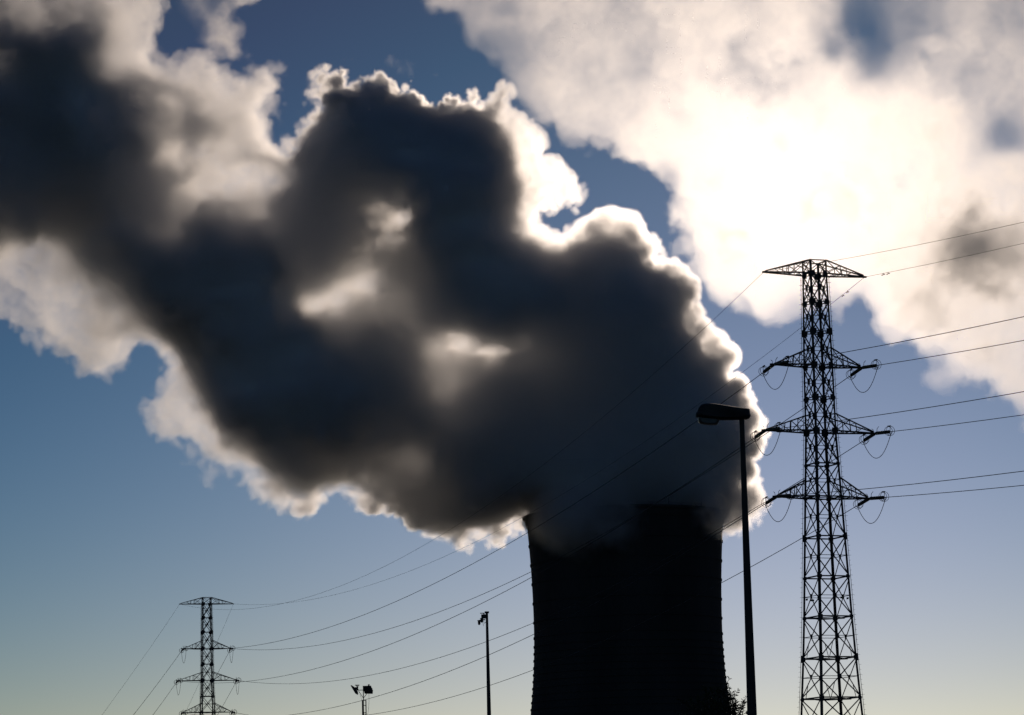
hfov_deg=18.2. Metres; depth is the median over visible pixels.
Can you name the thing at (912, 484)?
power line
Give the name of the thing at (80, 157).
steam plume
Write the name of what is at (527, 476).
earth wire
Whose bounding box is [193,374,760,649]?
power line
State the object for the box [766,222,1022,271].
earth wire
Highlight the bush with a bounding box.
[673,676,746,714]
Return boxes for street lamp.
[695,403,756,714]
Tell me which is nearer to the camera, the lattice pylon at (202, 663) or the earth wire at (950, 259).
the earth wire at (950, 259)
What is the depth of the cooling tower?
1412.45 m
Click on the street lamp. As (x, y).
(710, 414)
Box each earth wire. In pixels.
[181,284,750,609]
[243,279,861,604]
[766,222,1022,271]
[866,243,1023,276]
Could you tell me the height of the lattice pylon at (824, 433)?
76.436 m
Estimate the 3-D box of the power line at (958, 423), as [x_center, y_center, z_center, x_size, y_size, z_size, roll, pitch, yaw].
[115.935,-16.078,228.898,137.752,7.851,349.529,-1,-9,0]
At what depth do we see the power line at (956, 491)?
383.33 m
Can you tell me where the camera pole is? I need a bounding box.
[477,611,490,714]
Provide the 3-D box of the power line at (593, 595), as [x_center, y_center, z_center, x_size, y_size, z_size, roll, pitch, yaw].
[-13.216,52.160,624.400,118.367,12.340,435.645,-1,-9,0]
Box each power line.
[182,438,753,682]
[187,504,764,714]
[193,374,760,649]
[239,506,855,714]
[243,378,846,649]
[246,442,860,683]
[784,391,1023,427]
[789,316,1023,361]
[792,471,1022,495]
[880,340,1023,364]
[886,485,1023,497]
[891,414,1023,431]
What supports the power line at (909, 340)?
attached to the lattice pylon at (824, 433)
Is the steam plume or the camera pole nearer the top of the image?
the steam plume
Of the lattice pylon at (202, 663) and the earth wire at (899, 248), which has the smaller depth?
the earth wire at (899, 248)
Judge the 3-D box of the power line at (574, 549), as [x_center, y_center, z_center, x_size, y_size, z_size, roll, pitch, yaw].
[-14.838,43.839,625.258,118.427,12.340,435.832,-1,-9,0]
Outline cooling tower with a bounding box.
[522,498,729,714]
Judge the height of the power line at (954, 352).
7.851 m
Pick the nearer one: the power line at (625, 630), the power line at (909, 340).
the power line at (909, 340)
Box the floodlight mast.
[351,684,372,714]
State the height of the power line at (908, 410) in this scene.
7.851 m
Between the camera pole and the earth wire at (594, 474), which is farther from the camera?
the earth wire at (594, 474)
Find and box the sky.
[0,0,1023,714]
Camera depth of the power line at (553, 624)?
491.12 m
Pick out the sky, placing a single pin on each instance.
(710, 146)
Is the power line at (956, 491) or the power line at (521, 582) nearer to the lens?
the power line at (956, 491)
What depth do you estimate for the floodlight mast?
89.59 m
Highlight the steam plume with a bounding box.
[0,31,739,524]
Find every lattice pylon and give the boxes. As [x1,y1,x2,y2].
[174,597,240,714]
[750,259,894,714]

